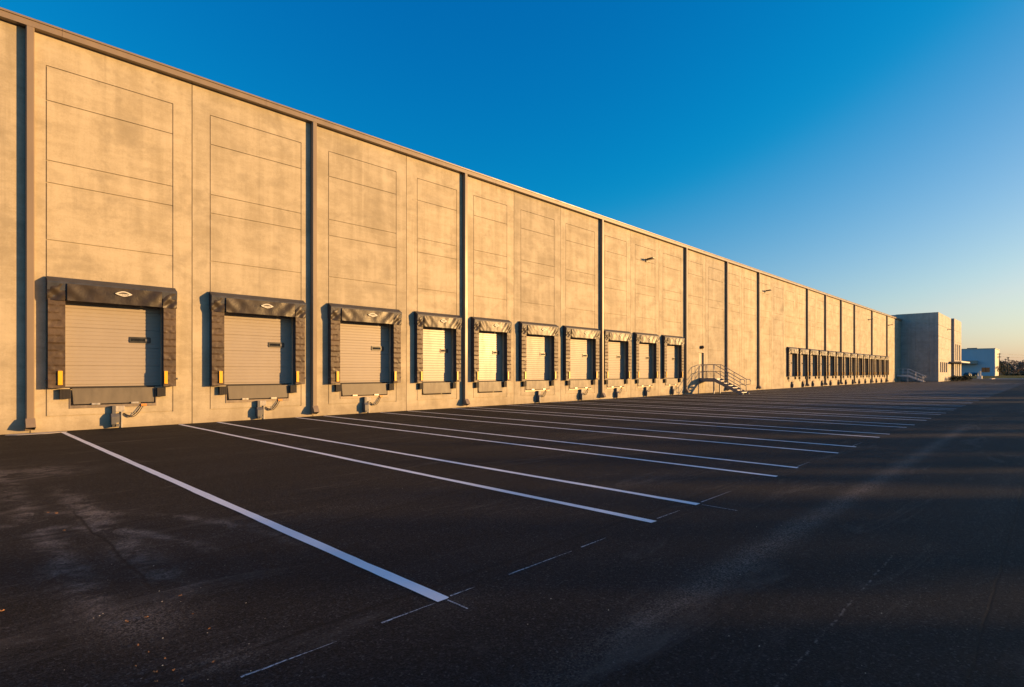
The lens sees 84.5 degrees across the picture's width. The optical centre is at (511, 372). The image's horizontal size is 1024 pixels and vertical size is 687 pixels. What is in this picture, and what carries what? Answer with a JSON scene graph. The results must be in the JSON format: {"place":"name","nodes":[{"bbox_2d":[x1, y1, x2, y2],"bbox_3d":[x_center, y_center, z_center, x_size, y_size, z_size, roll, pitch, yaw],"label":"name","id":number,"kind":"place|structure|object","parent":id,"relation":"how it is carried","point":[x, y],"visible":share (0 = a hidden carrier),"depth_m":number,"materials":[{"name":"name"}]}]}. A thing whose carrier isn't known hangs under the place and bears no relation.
{"place":"outdoors","nodes":[
{"label":"outdoors","id":0,"kind":"place"},
{"bbox_2d":[0,379,1023,686],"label":"yard","id":1,"kind":"structure","parent":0,"point":[890,555],"depth_m":5.28,"materials":[{"name":"black asphalt"}]},
{"bbox_2d":[9,431,66,434],"bbox_3d":[-12.705,1.635,15.091,0.483,0.007,1.286,0,0,44],"label":"concrete patch","id":2,"kind":"object","parent":1,"relation":"on","point":[37,433],"visible":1,"depth_m":15.04,"materials":[{"name":"grey concrete"}]},
{"bbox_2d":[61,432,448,601],"bbox_3d":[-6.373,1.636,9.724,16.340,0.001,0.122,0,0,44],"label":"parking line","id":3,"kind":"object","parent":1,"relation":"on","point":[413,586],"visible":1,"depth_m":5.55,"materials":[{"name":"paint"}]},
{"bbox_2d":[240,641,336,677],"bbox_3d":[-1.263,1.637,3.231,0.022,0.001,0.560,0,0,44],"label":"chalk mark","id":4,"kind":"object","parent":1,"relation":"on","point":[277,663],"visible":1,"depth_m":3.15,"materials":[{"name":"white paint"}]},
{"bbox_2d":[381,603,433,622],"bbox_3d":[-0.701,1.637,3.841,0.019,0.001,0.440,0,0,44],"label":"chalk mark","id":5,"kind":"object","parent":1,"relation":"on","point":[401,615],"visible":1,"depth_m":3.78,"materials":[{"name":"white paint"}]},
{"bbox_2d":[178,424,654,522],"bbox_3d":[-4.438,1.636,11.941,16.648,0.001,0.126,0,0,44],"label":"parking line","id":6,"kind":"object","parent":1,"relation":"on","point":[575,505],"visible":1,"depth_m":8.22,"materials":[{"name":"paint"}]},
{"bbox_2d":[218,422,699,504],"bbox_3d":[-3.671,1.636,12.758,16.612,0.001,0.124,0,0,44],"label":"parking line","id":7,"kind":"object","parent":1,"relation":"on","point":[676,500],"visible":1,"depth_m":9.30,"materials":[{"name":"paint"}]},
{"bbox_2d":[296,417,775,476],"bbox_3d":[-1.825,1.636,14.646,16.648,0.001,0.126,0,0,44],"label":"parking line","id":8,"kind":"object","parent":1,"relation":"on","point":[568,450],"visible":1,"depth_m":11.50,"materials":[{"name":"paint"}]},
{"bbox_2d":[509,551,570,574],"bbox_3d":[0.260,1.637,4.867,0.019,0.001,0.830,0,0,44],"label":"chalk mark","id":9,"kind":"object","parent":1,"relation":"on","point":[533,565],"visible":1,"depth_m":4.75,"materials":[{"name":"white paint"}]},
{"bbox_2d":[329,416,797,467],"bbox_3d":[-1.079,1.636,15.441,16.624,0.001,0.127,0,0,44],"label":"parking line","id":10,"kind":"object","parent":1,"relation":"on","point":[594,445],"visible":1,"depth_m":12.27,"materials":[{"name":"paint"}]},
{"bbox_2d":[380,412,836,452],"bbox_3d":[0.632,1.636,17.210,16.630,0.001,0.124,0,0,44],"label":"parking line","id":11,"kind":"object","parent":1,"relation":"on","point":[638,435],"visible":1,"depth_m":14.37,"materials":[{"name":"paint"}]},
{"bbox_2d":[414,411,855,446],"bbox_3d":[1.562,1.636,18.160,16.647,0.001,0.122,0,0,44],"label":"parking line","id":12,"kind":"object","parent":1,"relation":"on","point":[662,431],"visible":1,"depth_m":15.45,"materials":[{"name":"paint"}]},
{"bbox_2d":[455,408,870,436],"bbox_3d":[3.265,1.636,19.950,16.625,0.001,0.123,0,0,44],"label":"parking line","id":13,"kind":"object","parent":1,"relation":"on","point":[678,423],"visible":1,"depth_m":17.67,"materials":[{"name":"paint"}]},
{"bbox_2d":[473,407,881,433],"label":"parking line","id":14,"kind":"object","parent":1,"relation":"on","point":[691,421],"visible":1,"depth_m":18.75,"materials":[{"name":"paint"}]},
{"bbox_2d":[515,405,892,426],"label":"parking line","id":15,"kind":"object","parent":1,"relation":"on","point":[714,416],"visible":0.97,"depth_m":20.41,"materials":[{"name":"paint"}]},
{"bbox_2d":[530,404,908,424],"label":"parking line","id":16,"kind":"object","parent":1,"relation":"on","point":[736,415],"visible":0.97,"depth_m":21.35,"materials":[{"name":"paint"}]},
{"bbox_2d":[699,364,750,394],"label":"steel stairs","id":17,"kind":"structure","parent":1,"relation":"on","point":[720,381],"depth_m":43.11,"materials":[{"name":"grey metal"}]},
{"bbox_2d":[553,402,909,419],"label":"parking line","id":18,"kind":"object","parent":1,"relation":"on","point":[743,411],"visible":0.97,"depth_m":23.24,"materials":[{"name":"paint"}]},
{"bbox_2d":[584,402,913,417],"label":"parking line","id":19,"kind":"object","parent":1,"relation":"on","point":[760,410],"visible":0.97,"depth_m":23.84,"materials":[{"name":"paint"}]},
{"bbox_2d":[606,399,933,412],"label":"parking line","id":20,"kind":"object","parent":1,"relation":"on","point":[782,406],"visible":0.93,"depth_m":26.21,"materials":[{"name":"paint"}]},
{"bbox_2d":[602,400,940,414],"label":"parking line","id":21,"kind":"object","parent":1,"relation":"on","point":[772,407],"visible":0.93,"depth_m":25.48,"materials":[{"name":"paint"}]},
{"bbox_2d":[638,398,939,409],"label":"parking line","id":22,"kind":"object","parent":1,"relation":"on","point":[801,404],"visible":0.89,"depth_m":28.65,"materials":[{"name":"paint"}]},
{"bbox_2d":[636,397,948,408],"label":"parking line","id":23,"kind":"object","parent":1,"relation":"on","point":[805,403],"visible":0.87,"depth_m":29.57,"materials":[{"name":"paint"}]},
{"bbox_2d":[897,369,925,381],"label":"steel stairs","id":24,"kind":"structure","parent":1,"relation":"on","point":[910,376],"depth_m":97.59,"materials":[{"name":"metal"}]},
{"bbox_2d":[949,376,959,380],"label":"shrub","id":25,"kind":"object","parent":1,"relation":"on","point":[953,378],"visible":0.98,"depth_m":103.66,"materials":[{"name":"green plant"}]},
{"bbox_2d":[0,0,1023,372],"label":"sky","id":26,"kind":"structure","parent":0,"point":[867,153],"materials":[{"name":"blue"}]},
{"bbox_2d":[970,375,1023,378],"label":"lawn","id":27,"kind":"structure","parent":0,"point":[988,377],"depth_m":167.00,"materials":[{"name":"green plant"}]},
{"bbox_2d":[961,348,998,375],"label":"factory","id":28,"kind":"structure","parent":27,"relation":"on","point":[985,361],"depth_m":243.63,"materials":[{"name":"paint"}]},
{"bbox_2d":[982,367,989,371],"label":"window","id":29,"kind":"structure","parent":28,"relation":"in","point":[987,369],"depth_m":241.95,"materials":[{"name":"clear glass"}]},
{"bbox_2d":[996,363,1006,374],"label":"tree","id":30,"kind":"object","parent":27,"relation":"on","point":[997,367],"visible":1,"depth_m":239.95,"materials":[{"name":"green plant"}]},
{"bbox_2d":[1000,360,1004,371],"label":"tree","id":31,"kind":"object","parent":27,"relation":"on","point":[1002,367],"visible":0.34,"depth_m":342.03,"materials":[{"name":"green plant"}]},
{"bbox_2d":[1001,362,1012,373],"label":"tree","id":32,"kind":"object","parent":27,"relation":"on","point":[1010,371],"visible":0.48,"depth_m":346.23,"materials":[{"name":"green plant"}]},
{"bbox_2d":[1004,360,1016,370],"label":"tree","id":33,"kind":"object","parent":27,"relation":"on","point":[1012,364],"visible":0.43,"depth_m":365.51,"materials":[{"name":"green plant"}]},
{"bbox_2d":[1004,373,1023,375],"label":"hedge","id":34,"kind":"object","parent":27,"relation":"on","point":[1012,374],"visible":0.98,"depth_m":268.25,"materials":[{"name":"green plant"}]},
{"bbox_2d":[1007,360,1023,372],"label":"tree","id":35,"kind":"object","parent":27,"relation":"on","point":[1019,368],"visible":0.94,"depth_m":345.43,"materials":[{"name":"green plant"}]},
{"label":"ground","id":36,"kind":"structure","parent":0,"visible":0},
{"bbox_2d":[0,7,901,434],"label":"warehouse","id":37,"kind":"structure","parent":36,"relation":"on","point":[128,167],"depth_m":20.80,"materials":[{"name":"concrete"}]},
{"bbox_2d":[45,276,177,427],"bbox_3d":[-11.671,-0.502,16.611,0.558,4.285,3.225,0,0,44],"label":"loading dock","id":38,"kind":"object","parent":37,"relation":"attached to","point":[103,341],"visible":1,"depth_m":16.59,"materials":[{"name":"paint"}]},
{"bbox_2d":[65,299,160,387],"bbox_3d":[-11.855,-0.910,16.764,0.081,2.730,2.480,0,0,44],"label":"dock door","id":39,"kind":"structure","parent":38,"relation":"in","point":[107,345],"depth_m":16.72,"materials":[{"name":"paint"}]},
{"bbox_2d":[209,292,305,418],"bbox_3d":[-8.774,-0.502,19.618,0.558,4.285,3.277,0,0,44],"label":"loading dock","id":40,"kind":"object","parent":37,"relation":"attached to","point":[250,339],"visible":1,"depth_m":19.64,"materials":[{"name":"black rubber"}]},
{"bbox_2d":[224,312,291,385],"bbox_3d":[-8.958,-0.910,19.771,0.081,2.730,2.520,0,0,44],"label":"dock door","id":41,"kind":"structure","parent":40,"relation":"in","point":[257,347],"depth_m":19.76,"materials":[{"name":"paint"}]},
{"bbox_2d":[328,303,401,412],"bbox_3d":[-5.863,-0.502,22.639,0.558,4.285,3.287,0,0,44],"label":"loading dock","id":42,"kind":"object","parent":37,"relation":"attached to","point":[358,348],"visible":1,"depth_m":22.68,"materials":[{"name":"black rubber"}]},
{"bbox_2d":[340,320,388,383],"bbox_3d":[-6.047,-0.910,22.791,0.081,2.730,2.528,0,0,44],"label":"dock door","id":43,"kind":"structure","parent":42,"relation":"in","point":[364,346],"depth_m":22.83,"materials":[{"name":"paint"}]},
{"bbox_2d":[414,311,461,393],"bbox_3d":[-3.319,-0.853,25.279,0.558,3.585,2.561,0,0,44],"label":"loading dock","id":44,"kind":"object","parent":37,"relation":"attached to","point":[432,347],"visible":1,"depth_m":25.39,"materials":[{"name":"paint"}]},
{"bbox_2d":[422,326,451,382],"bbox_3d":[-3.501,-0.910,25.434,0.081,2.730,1.970,0,0,44],"label":"dock door","id":45,"kind":"structure","parent":44,"relation":"in","point":[436,340],"depth_m":25.51,"materials":[{"name":"paint"}]},
{"bbox_2d":[471,317,511,391],"bbox_3d":[-1.019,-0.853,27.666,0.558,3.585,2.592,0,0,44],"label":"loading dock","id":46,"kind":"object","parent":37,"relation":"attached to","point":[486,351],"visible":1,"depth_m":27.79,"materials":[{"name":"black rubber"}]},
{"bbox_2d":[477,330,501,381],"bbox_3d":[-1.200,-0.910,27.821,0.081,2.730,1.994,0,0,44],"label":"dock door","id":47,"kind":"structure","parent":46,"relation":"in","point":[490,342],"depth_m":27.95,"materials":[{"name":"paint"}]},
{"bbox_2d":[518,321,558,402],"bbox_3d":[1.429,-0.502,30.206,0.558,4.285,3.059,0,0,44],"label":"loading dock","id":48,"kind":"object","parent":37,"relation":"attached to","point":[533,355],"visible":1,"depth_m":30.31,"materials":[{"name":"black rubber"}]},
{"bbox_2d":[526,334,548,380],"bbox_3d":[1.246,-0.910,30.359,0.081,2.730,2.352,0,0,44],"label":"dock door","id":49,"kind":"structure","parent":48,"relation":"in","point":[537,362],"depth_m":30.48,"materials":[{"name":"paint"}]},
{"bbox_2d":[563,325,599,399],"bbox_3d":[4.050,-0.502,32.925,0.558,4.285,3.318,0,0,44],"label":"loading dock","id":50,"kind":"object","parent":37,"relation":"attached to","point":[577,357],"visible":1,"depth_m":33.03,"materials":[{"name":"black rubber"}]},
{"bbox_2d":[570,337,590,379],"bbox_3d":[3.865,-0.910,33.077,0.081,2.730,2.552,0,0,44],"label":"dock door","id":51,"kind":"structure","parent":50,"relation":"in","point":[580,348],"depth_m":33.24,"materials":[{"name":"paint"}]},
{"bbox_2d":[604,329,631,397],"bbox_3d":[6.599,-0.502,35.570,0.558,4.285,3.059,0,0,44],"label":"loading dock","id":52,"kind":"object","parent":37,"relation":"attached to","point":[613,353],"visible":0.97,"depth_m":35.73,"materials":[{"name":"black rubber"}]},
{"bbox_2d":[606,340,622,379],"bbox_3d":[6.415,-0.910,35.724,0.081,2.730,2.352,0,0,44],"label":"dock door","id":53,"kind":"structure","parent":52,"relation":"in","point":[615,347],"depth_m":35.89,"materials":[{"name":"paint"}]},
{"bbox_2d":[633,332,659,395],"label":"loading dock","id":54,"kind":"object","parent":37,"relation":"attached to","point":[642,359],"visible":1,"depth_m":38.24,"materials":[{"name":"black rubber"}]},
{"bbox_2d":[639,342,651,378],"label":"dock door","id":55,"kind":"structure","parent":54,"relation":"in","point":[645,350],"depth_m":38.52,"materials":[{"name":"paint"}]},
{"bbox_2d":[662,335,684,394],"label":"loading dock","id":56,"kind":"object","parent":37,"relation":"attached to","point":[669,357],"visible":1,"depth_m":40.91,"materials":[{"name":"black rubber"}]},
{"bbox_2d":[665,344,676,378],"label":"dock door","id":57,"kind":"structure","parent":56,"relation":"in","point":[671,349],"depth_m":41.12,"materials":[{"name":"paint"}]},
{"bbox_2d":[698,352,703,377],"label":"personnel door","id":58,"kind":"structure","parent":37,"relation":"in","point":[700,354],"depth_m":44.53,"materials":[{"name":"metal"}]},
{"bbox_2d":[787,347,798,387],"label":"loading dock","id":59,"kind":"object","parent":37,"relation":"attached to","point":[790,352],"visible":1,"depth_m":59.55,"materials":[{"name":"black rubber"}]},
{"bbox_2d":[790,353,792,376],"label":"dock door","id":60,"kind":"structure","parent":59,"relation":"in","point":[791,354],"depth_m":59.83,"materials":[{"name":"paint"}]},
{"bbox_2d":[798,348,808,386],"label":"loading dock","id":61,"kind":"object","parent":37,"relation":"attached to","point":[801,353],"visible":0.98,"depth_m":62.19,"materials":[{"name":"black rubber"}]},
{"bbox_2d":[801,354,803,375],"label":"dock door","id":62,"kind":"structure","parent":61,"relation":"in","point":[802,355],"depth_m":62.43,"materials":[{"name":"paint"}]},
{"bbox_2d":[809,349,818,385],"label":"loading dock","id":63,"kind":"object","parent":37,"relation":"attached to","point":[813,352],"visible":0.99,"depth_m":64.73,"materials":[{"name":"black rubber"}]},
{"bbox_2d":[811,355,813,375],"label":"dock door","id":64,"kind":"structure","parent":63,"relation":"in","point":[812,356],"depth_m":65.01,"materials":[{"name":"paint"}]},
{"bbox_2d":[818,350,827,385],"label":"loading dock","id":65,"kind":"object","parent":37,"relation":"attached to","point":[821,353],"visible":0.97,"depth_m":67.09,"materials":[{"name":"black rubber"}]},
{"bbox_2d":[821,355,822,375],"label":"dock door","id":66,"kind":"structure","parent":65,"relation":"in","point":[821,355],"depth_m":67.66,"materials":[{"name":"paint"}]},
{"bbox_2d":[827,351,835,385],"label":"loading dock","id":67,"kind":"object","parent":37,"relation":"attached to","point":[829,355],"visible":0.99,"depth_m":69.55,"materials":[{"name":"black rubber"}]},
{"bbox_2d":[829,356,830,375],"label":"dock door","id":68,"kind":"structure","parent":67,"relation":"in","point":[829,356],"depth_m":70.21,"materials":[{"name":"paint"}]},
{"bbox_2d":[835,351,842,384],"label":"loading dock","id":69,"kind":"object","parent":37,"relation":"attached to","point":[837,356],"visible":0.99,"depth_m":71.82,"materials":[{"name":"black rubber"}]},
{"bbox_2d":[837,357,838,375],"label":"dock door","id":70,"kind":"structure","parent":69,"relation":"in","point":[837,357],"depth_m":72.70,"materials":[{"name":"paint"}]},
{"bbox_2d":[843,352,849,384],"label":"loading dock","id":71,"kind":"object","parent":37,"relation":"attached to","point":[845,355],"visible":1,"depth_m":74.45,"materials":[{"name":"black rubber"}]},
{"bbox_2d":[850,353,856,383],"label":"loading dock","id":72,"kind":"object","parent":37,"relation":"attached to","point":[853,355],"visible":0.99,"depth_m":76.75,"materials":[{"name":"black rubber"}]},
{"bbox_2d":[856,353,862,383],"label":"loading dock","id":73,"kind":"object","parent":37,"relation":"attached to","point":[858,357],"visible":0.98,"depth_m":79.44,"materials":[{"name":"black rubber"}]},
{"bbox_2d":[863,354,868,382],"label":"loading dock","id":74,"kind":"object","parent":37,"relation":"attached to","point":[865,356],"visible":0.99,"depth_m":81.93,"materials":[{"name":"black rubber"}]},
{"bbox_2d":[868,354,874,382],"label":"loading dock","id":75,"kind":"object","parent":37,"relation":"attached to","point":[871,357],"visible":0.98,"depth_m":84.30,"materials":[{"name":"black rubber"}]},
{"bbox_2d":[874,355,879,382],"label":"loading dock","id":76,"kind":"object","parent":37,"relation":"attached to","point":[877,357],"visible":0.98,"depth_m":87.21,"materials":[{"name":"black rubber"}]},
{"bbox_2d":[879,356,884,381],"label":"loading dock","id":77,"kind":"object","parent":37,"relation":"attached to","point":[882,358],"visible":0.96,"depth_m":89.62,"materials":[{"name":"black rubber"}]},
{"bbox_2d":[884,356,889,381],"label":"loading dock","id":78,"kind":"object","parent":37,"relation":"attached to","point":[886,358],"visible":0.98,"depth_m":91.36,"materials":[{"name":"black rubber"}]},
{"bbox_2d":[891,312,969,381],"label":"office block","id":79,"kind":"structure","parent":36,"relation":"on","point":[931,346],"depth_m":100.17,"materials":[{"name":"concrete"}]},
{"bbox_2d":[989,378,1023,378],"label":"kerb","id":80,"kind":"structure","parent":36,"relation":"on","point":[1006,378],"depth_m":140.10,"materials":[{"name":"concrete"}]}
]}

